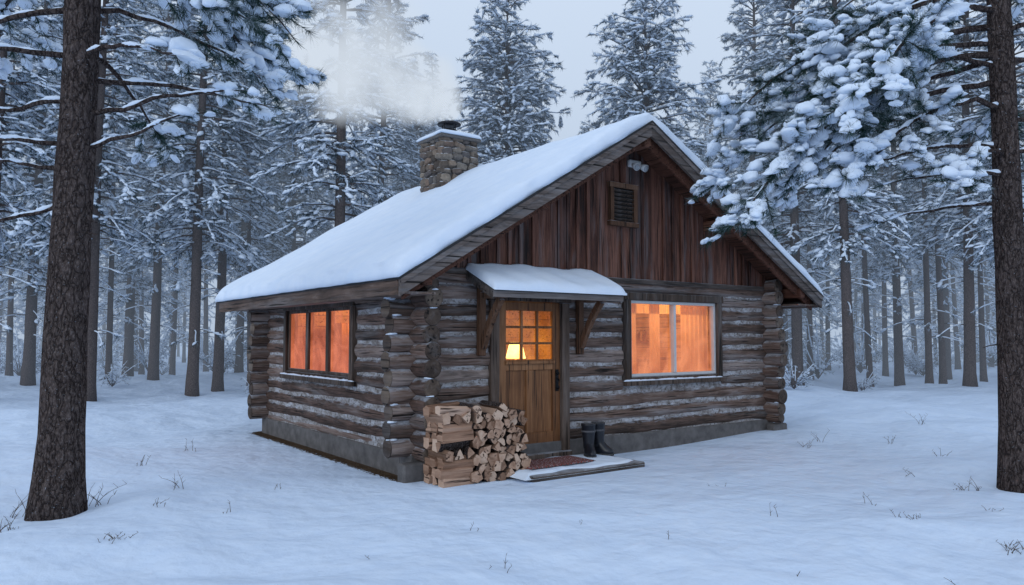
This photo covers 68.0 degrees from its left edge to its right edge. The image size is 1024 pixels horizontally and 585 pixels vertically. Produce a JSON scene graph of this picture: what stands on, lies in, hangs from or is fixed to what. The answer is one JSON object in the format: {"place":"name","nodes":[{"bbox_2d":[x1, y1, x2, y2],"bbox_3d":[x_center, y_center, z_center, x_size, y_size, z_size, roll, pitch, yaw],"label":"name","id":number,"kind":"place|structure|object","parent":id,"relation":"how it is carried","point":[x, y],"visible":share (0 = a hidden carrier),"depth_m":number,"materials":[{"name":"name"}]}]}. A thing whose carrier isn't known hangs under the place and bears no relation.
{"place":"outdoors","nodes":[
{"label":"outdoors","id":0,"kind":"place"},
{"bbox_2d":[0,340,1023,584],"bbox_3d":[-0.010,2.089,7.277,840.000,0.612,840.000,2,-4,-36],"label":"snow ground","id":1,"kind":"structure","parent":0,"point":[320,518],"depth_m":7.37,"materials":[{"name":"white snow"}]},
{"bbox_2d":[0,8,13,264],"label":"pine tree","id":2,"kind":"object","parent":1,"relation":"on","point":[5,191],"visible":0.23,"depth_m":25.19,"materials":[{"name":"green plant"}]},
{"bbox_2d":[0,517,18,530],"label":"dry weed","id":3,"kind":"object","parent":1,"relation":"on","point":[7,525],"visible":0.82,"depth_m":6.31,"materials":[{"name":"brown plant"}]},
{"bbox_2d":[10,490,27,517],"bbox_3d":[-4.483,1.946,6.960,0.215,0.274,0.207,1,-3,-14],"label":"dry weed","id":4,"kind":"object","parent":1,"relation":"on","point":[18,507],"visible":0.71,"depth_m":6.92,"materials":[{"name":"brown plant"}]},
{"bbox_2d":[0,20,50,375],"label":"pine tree","id":5,"kind":"object","parent":1,"relation":"on","point":[9,348],"visible":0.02,"depth_m":29.93,"materials":[{"name":"green plant"}]},
{"bbox_2d":[0,0,62,333],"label":"pine tree","id":6,"kind":"object","parent":1,"relation":"on","point":[17,83],"visible":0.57,"depth_m":20.42,"materials":[{"name":"green plant"}]},
{"bbox_2d":[5,38,61,343],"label":"pine tree","id":7,"kind":"object","parent":1,"relation":"on","point":[54,131],"visible":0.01,"depth_m":33.14,"materials":[{"name":"green plant"}]},
{"bbox_2d":[0,14,115,328],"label":"pine tree","id":8,"kind":"object","parent":1,"relation":"on","point":[41,307],"depth_m":35.09,"materials":[{"name":"green plant"}]},
{"bbox_2d":[0,0,117,385],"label":"pine tree","id":9,"kind":"object","parent":1,"relation":"on","point":[28,374],"visible":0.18,"depth_m":25.85,"materials":[{"name":"green plant"}]},
{"bbox_2d":[9,0,188,401],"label":"pine tree","id":10,"kind":"object","parent":1,"relation":"on","point":[118,60],"visible":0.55,"depth_m":21.49,"materials":[{"name":"green plant"}]},
{"bbox_2d":[99,169,108,273],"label":"pine tree","id":11,"kind":"object","parent":1,"relation":"on","point":[104,259],"visible":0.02,"depth_m":41.13,"materials":[{"name":"green plant"}]},
{"bbox_2d":[87,483,126,506],"bbox_3d":[-3.886,1.925,7.207,0.422,0.259,0.371,-2,-4,29],"label":"dry weed","id":12,"kind":"object","parent":1,"relation":"on","point":[98,496],"visible":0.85,"depth_m":7.21,"materials":[{"name":"brown plant"}]},
{"bbox_2d":[97,361,137,386],"bbox_3d":[-13.050,2.624,24.867,1.300,1.048,1.375,-3,-6,37],"label":"snowy shrub","id":13,"kind":"object","parent":1,"relation":"on","point":[112,380],"visible":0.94,"depth_m":24.81,"materials":[{"name":"white snow"}]},
{"bbox_2d":[97,531,137,542],"bbox_3d":[-3.049,1.898,5.857,0.251,0.098,0.199,1,-3,-10],"label":"dry weed","id":14,"kind":"object","parent":1,"relation":"on","point":[114,537],"visible":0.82,"depth_m":5.91,"materials":[{"name":"brown plant"}]},
{"bbox_2d":[98,16,152,378],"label":"pine tree","id":15,"kind":"object","parent":1,"relation":"on","point":[109,336],"visible":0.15,"depth_m":28.05,"materials":[{"name":"green plant"}]},
{"bbox_2d":[106,87,175,374],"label":"pine tree","id":16,"kind":"object","parent":1,"relation":"on","point":[141,371],"visible":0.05,"depth_m":35.87,"materials":[{"name":"green plant"}]},
{"bbox_2d":[98,0,192,376],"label":"pine tree","id":17,"kind":"object","parent":1,"relation":"on","point":[129,335],"visible":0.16,"depth_m":30.84,"materials":[{"name":"green plant"}]},
{"bbox_2d":[104,0,221,380],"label":"pine tree","id":18,"kind":"object","parent":1,"relation":"on","point":[154,348],"visible":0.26,"depth_m":27.07,"materials":[{"name":"green plant"}]},
{"bbox_2d":[0,0,328,520],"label":"pine tree","id":19,"kind":"object","parent":1,"relation":"on","point":[57,489],"visible":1,"depth_m":7.05,"materials":[{"name":"brown plant"}]},
{"bbox_2d":[163,473,182,488],"bbox_3d":[-3.543,1.974,7.925,0.175,0.213,0.214,-2,-4,26],"label":"dry weed","id":20,"kind":"object","parent":1,"relation":"on","point":[174,479],"visible":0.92,"depth_m":7.96,"materials":[{"name":"plant"}]},
{"bbox_2d":[145,77,210,374],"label":"pine tree","id":21,"kind":"object","parent":1,"relation":"on","point":[172,367],"visible":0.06,"depth_m":33.86,"materials":[{"name":"green plant"}]},
{"bbox_2d":[116,0,283,396],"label":"pine tree","id":22,"kind":"object","parent":1,"relation":"on","point":[194,203],"visible":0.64,"depth_m":22.76,"materials":[{"name":"green plant"}]},
{"bbox_2d":[174,71,232,371],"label":"pine tree","id":23,"kind":"object","parent":1,"relation":"on","point":[205,341],"visible":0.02,"depth_m":37.92,"materials":[{"name":"green plant"}]},
{"bbox_2d":[142,4,288,391],"bbox_3d":[-9.485,-5.059,24.973,4.178,16.982,4.394,-1,-3,10],"label":"pine tree","id":24,"kind":"object","parent":1,"relation":"on","point":[217,385],"visible":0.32,"depth_m":24.55,"materials":[{"name":"green plant"}]},
{"bbox_2d":[241,370,248,392],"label":"snowy shrub","id":25,"kind":"object","parent":1,"relation":"on","point":[246,388],"visible":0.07,"depth_m":22.81,"materials":[{"name":"white snow"}]},
{"bbox_2d":[201,42,290,372],"bbox_3d":[-10.999,-4.502,31.424,3.882,15.941,4.094,3,-5,-43],"label":"pine tree","id":26,"kind":"object","parent":1,"relation":"on","point":[239,367],"visible":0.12,"depth_m":30.96,"materials":[{"name":"green plant"}]},
{"bbox_2d":[216,44,288,386],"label":"pine tree","id":27,"kind":"object","parent":1,"relation":"on","point":[249,234],"visible":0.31,"depth_m":27.27,"materials":[{"name":"green plant"}]},
{"bbox_2d":[248,93,296,244],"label":"pine tree","id":28,"kind":"object","parent":1,"relation":"on","point":[271,163],"visible":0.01,"depth_m":38.33,"materials":[{"name":"green plant"}]},
{"bbox_2d":[228,85,346,363],"bbox_3d":[-9.392,-2.618,33.365,6.060,12.963,6.286,-1,-4,1],"label":"pine tree","id":29,"kind":"object","parent":1,"relation":"on","point":[285,180],"visible":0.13,"depth_m":32.85,"materials":[{"name":"green plant"}]},
{"bbox_2d":[246,0,426,239],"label":"pine tree","id":30,"kind":"object","parent":1,"relation":"on","point":[363,58],"visible":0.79,"depth_m":22.21,"materials":[{"name":"white plant"}]},
{"bbox_2d":[321,0,439,207],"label":"pine tree","id":31,"kind":"object","parent":1,"relation":"on","point":[404,143],"visible":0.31,"depth_m":27.33,"materials":[{"name":"green plant"}]},
{"bbox_2d":[368,83,439,203],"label":"pine tree","id":32,"kind":"object","parent":1,"relation":"on","point":[419,129],"visible":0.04,"depth_m":33.08,"materials":[{"name":"green plant"}]},
{"bbox_2d":[419,50,450,132],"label":"pine tree","id":33,"kind":"object","parent":1,"relation":"on","point":[433,81],"visible":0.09,"depth_m":36.70,"materials":[{"name":"green plant"}]},
{"bbox_2d":[423,400,530,487],"bbox_3d":[-0.388,1.747,8.870,1.267,0.952,0.448,2,-4,-36],"label":"firewood stack","id":34,"kind":"object","parent":1,"relation":"on","point":[465,443],"visible":1,"depth_m":8.63,"materials":[{"name":"brown wood"}]},
{"bbox_2d":[0,312,996,378],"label":"frosted undergrowth","id":35,"kind":"object","parent":1,"relation":"on","point":[915,365],"visible":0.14,"depth_m":33.91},
{"bbox_2d":[435,0,572,165],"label":"pine tree","id":36,"kind":"object","parent":1,"relation":"on","point":[524,89],"visible":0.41,"depth_m":26.51,"materials":[{"name":"green plant"}]},
{"bbox_2d":[0,73,1023,370],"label":"distant forest","id":37,"kind":"object","parent":1,"relation":"on","point":[856,303],"visible":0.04,"depth_m":44.21,"materials":[{"name":"grey plant"}]},
{"bbox_2d":[215,112,822,482],"bbox_3d":[-0.067,-0.210,13.530,8.210,5.920,7.300,2,-4,-36],"label":"log cabin","id":38,"kind":"object","parent":1,"relation":"on","point":[559,292],"visible":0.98,"depth_m":10.86,"materials":[{"name":"brown wood"}]},
{"bbox_2d":[279,302,357,386],"bbox_3d":[-2.895,0.736,11.414,0.245,1.200,2.925,2,-4,-36],"label":"side window","id":39,"kind":"structure","parent":38,"relation":"in","point":[311,353],"depth_m":11.28,"materials":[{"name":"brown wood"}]},
{"bbox_2d":[486,297,571,459],"bbox_3d":[0.206,1.085,10.028,1.360,2.200,0.300,2,-4,-36],"label":"front door","id":40,"kind":"structure","parent":38,"relation":"in","point":[540,387],"depth_m":10.06,"materials":[{"name":"brown wood"}]},
{"bbox_2d":[622,292,726,385],"bbox_3d":[2.466,0.712,11.674,2.257,1.360,0.245,2,-4,-36],"label":"front window","id":41,"kind":"structure","parent":38,"relation":"in","point":[676,362],"depth_m":11.64,"materials":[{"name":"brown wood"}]},
{"bbox_2d":[509,454,644,482],"bbox_3d":[0.651,2.222,9.566,1.960,0.194,1.000,2,-4,-36],"label":"doorstep","id":42,"kind":"object","parent":1,"relation":"on","point":[603,463],"depth_m":9.22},
{"bbox_2d":[525,455,595,469],"bbox_3d":[0.495,2.110,9.447,1.080,0.016,0.480,3,-4,-38],"label":"doormat","id":43,"kind":"object","parent":42,"relation":"on","point":[551,462],"visible":0.67,"depth_m":9.44,"materials":[{"name":"red fabric"}]},
{"bbox_2d":[581,422,596,457],"bbox_3d":[1.031,1.955,10.035,0.199,0.434,0.328,1,-3,-10],"label":"rubber boot","id":44,"kind":"object","parent":42,"relation":"on","point":[588,430],"visible":1,"depth_m":10.03,"materials":[{"name":"black rubber"}]},
{"bbox_2d":[591,421,613,455],"bbox_3d":[1.225,1.966,10.220,0.328,0.434,0.199,-3,-4,37],"label":"rubber boot","id":45,"kind":"object","parent":42,"relation":"on","point":[601,446],"visible":0.79,"depth_m":10.18,"materials":[{"name":"black rubber"}]},
{"bbox_2d":[577,119,595,134],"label":"pine tree","id":46,"kind":"object","parent":1,"relation":"on","point":[586,128],"visible":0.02,"depth_m":37.61,"materials":[{"name":"green plant"}]},
{"bbox_2d":[571,0,722,162],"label":"pine tree","id":47,"kind":"object","parent":1,"relation":"on","point":[637,66],"visible":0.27,"depth_m":25.08,"materials":[{"name":"green plant"}]},
{"bbox_2d":[684,60,735,191],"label":"pine tree","id":48,"kind":"object","parent":1,"relation":"on","point":[711,97],"visible":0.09,"depth_m":41.59,"materials":[{"name":"green plant"}]},
{"bbox_2d":[710,0,814,311],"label":"pine tree","id":49,"kind":"object","parent":1,"relation":"on","point":[741,23],"visible":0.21,"depth_m":29.39,"materials":[{"name":"green plant"}]},
{"bbox_2d":[729,123,841,364],"bbox_3d":[13.087,-2.861,38.062,6.759,13.939,6.516,3,-4,-43],"label":"pine tree","id":50,"kind":"object","parent":1,"relation":"on","point":[803,263],"visible":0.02,"depth_m":36.76,"materials":[{"name":"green plant"}]},
{"bbox_2d":[756,55,815,374],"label":"pine tree","id":51,"kind":"object","parent":1,"relation":"on","point":[785,319],"visible":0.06,"depth_m":33.83,"materials":[{"name":"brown plant"}]},
{"bbox_2d":[784,359,817,388],"bbox_3d":[8.175,2.316,21.863,1.300,1.048,1.375,-3,-4,42],"label":"snowy shrub","id":52,"kind":"object","parent":1,"relation":"on","point":[804,378],"visible":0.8,"depth_m":21.79,"materials":[{"name":"white snow"}]},
{"bbox_2d":[729,0,877,384],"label":"pine tree","id":53,"kind":"object","parent":1,"relation":"on","point":[791,232],"visible":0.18,"depth_m":24.91,"materials":[{"name":"green plant"}]},
{"bbox_2d":[776,27,840,379],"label":"pine tree","id":54,"kind":"object","parent":1,"relation":"on","point":[809,318],"visible":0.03,"depth_m":30.86,"materials":[{"name":"green plant"}]},
{"bbox_2d":[801,169,856,370],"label":"pine tree","id":55,"kind":"object","parent":1,"relation":"on","point":[826,340],"visible":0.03,"depth_m":36.85,"materials":[{"name":"green plant"}]},
{"bbox_2d":[773,0,922,391],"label":"pine tree","id":56,"kind":"object","parent":1,"relation":"on","point":[844,273],"visible":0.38,"depth_m":22.68,"materials":[{"name":"green plant"}]},
{"bbox_2d":[686,0,1023,492],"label":"pine tree","id":57,"kind":"object","parent":1,"relation":"on","point":[865,69],"visible":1,"depth_m":8.62,"materials":[{"name":"white plant"}]},
{"bbox_2d":[842,365,880,390],"bbox_3d":[11.066,2.717,23.915,1.114,0.898,1.178,1,-4,-34],"label":"snowy shrub","id":58,"kind":"object","parent":1,"relation":"on","point":[866,384],"visible":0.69,"depth_m":23.79,"materials":[{"name":"white snow"}]},
{"bbox_2d":[822,41,907,386],"bbox_3d":[12.904,-3.253,28.182,2.842,14.146,3.152,1,-3,-10],"label":"pine tree","id":59,"kind":"object","parent":1,"relation":"on","point":[869,352],"visible":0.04,"depth_m":27.95,"materials":[{"name":"green plant"}]},
{"bbox_2d":[850,90,919,376],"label":"pine tree","id":60,"kind":"object","parent":1,"relation":"on","point":[885,365],"visible":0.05,"depth_m":33.89,"materials":[{"name":"green plant"}]},
{"bbox_2d":[848,0,953,385],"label":"pine tree","id":61,"kind":"object","parent":1,"relation":"on","point":[894,267],"visible":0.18,"depth_m":28.86,"materials":[{"name":"green plant"}]},
{"bbox_2d":[891,509,918,519],"bbox_3d":[3.558,2.003,6.832,0.221,0.097,0.213,2,-4,-36],"label":"dry weed","id":62,"kind":"object","parent":1,"relation":"on","point":[912,518],"visible":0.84,"depth_m":6.79,"materials":[{"name":"brown plant"}]},
{"bbox_2d":[884,96,940,370],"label":"pine tree","id":63,"kind":"object","parent":1,"relation":"on","point":[912,316],"visible":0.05,"depth_m":37.98,"materials":[{"name":"green plant"}]},
{"bbox_2d":[881,6,980,383],"bbox_3d":[14.841,-3.881,27.217,3.379,14.898,2.997,0,-3,1],"label":"pine tree","id":64,"kind":"object","parent":1,"relation":"on","point":[929,376],"visible":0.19,"depth_m":26.94,"materials":[{"name":"green plant"}]},
{"bbox_2d":[890,2,982,383],"bbox_3d":[15.610,-3.852,27.814,3.388,14.900,3.006,3,-5,-43],"label":"pine tree","id":65,"kind":"object","parent":1,"relation":"on","point":[942,347],"visible":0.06,"depth_m":27.49,"materials":[{"name":"green plant"}]},
{"bbox_2d":[896,5,994,379],"bbox_3d":[18.966,-5.078,33.251,4.623,18.202,4.458,-1,-4,21],"label":"pine tree","id":66,"kind":"object","parent":1,"relation":"on","point":[947,301],"visible":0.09,"depth_m":32.89,"materials":[{"name":"green plant"}]},
{"bbox_2d":[917,116,987,368],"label":"pine tree","id":67,"kind":"object","parent":1,"relation":"on","point":[956,347],"visible":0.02,"depth_m":37.94,"materials":[{"name":"brown plant"}]},
{"bbox_2d":[895,0,1023,386],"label":"pine tree","id":68,"kind":"object","parent":1,"relation":"on","point":[969,353],"visible":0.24,"depth_m":23.94,"materials":[{"name":"green plant"}]},
{"bbox_2d":[941,32,995,381],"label":"pine tree","id":69,"kind":"object","parent":1,"relation":"on","point":[982,360],"visible":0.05,"depth_m":28.95,"materials":[{"name":"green plant"}]},
{"bbox_2d":[932,0,1023,315],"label":"pine tree","id":70,"kind":"object","parent":1,"relation":"on","point":[985,228],"visible":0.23,"depth_m":22.43,"materials":[{"name":"green plant"}]},
{"bbox_2d":[974,74,995,335],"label":"pine tree","id":71,"kind":"object","parent":1,"relation":"on","point":[986,257],"visible":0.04,"depth_m":34.43,"materials":[{"name":"green plant"}]},
{"bbox_2d":[988,17,1023,214],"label":"pine tree","id":72,"kind":"object","parent":1,"relation":"on","point":[1020,71],"visible":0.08,"depth_m":28.01,"materials":[{"name":"green plant"}]},
{"bbox_2d":[996,539,1023,554],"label":"dry weed","id":73,"kind":"object","parent":1,"relation":"on","point":[1013,547],"visible":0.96,"depth_m":5.98,"materials":[{"name":"brown plant"}]},
{"bbox_2d":[2,0,1023,340],"label":"sky","id":74,"kind":"structure","parent":0,"point":[570,22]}
]}

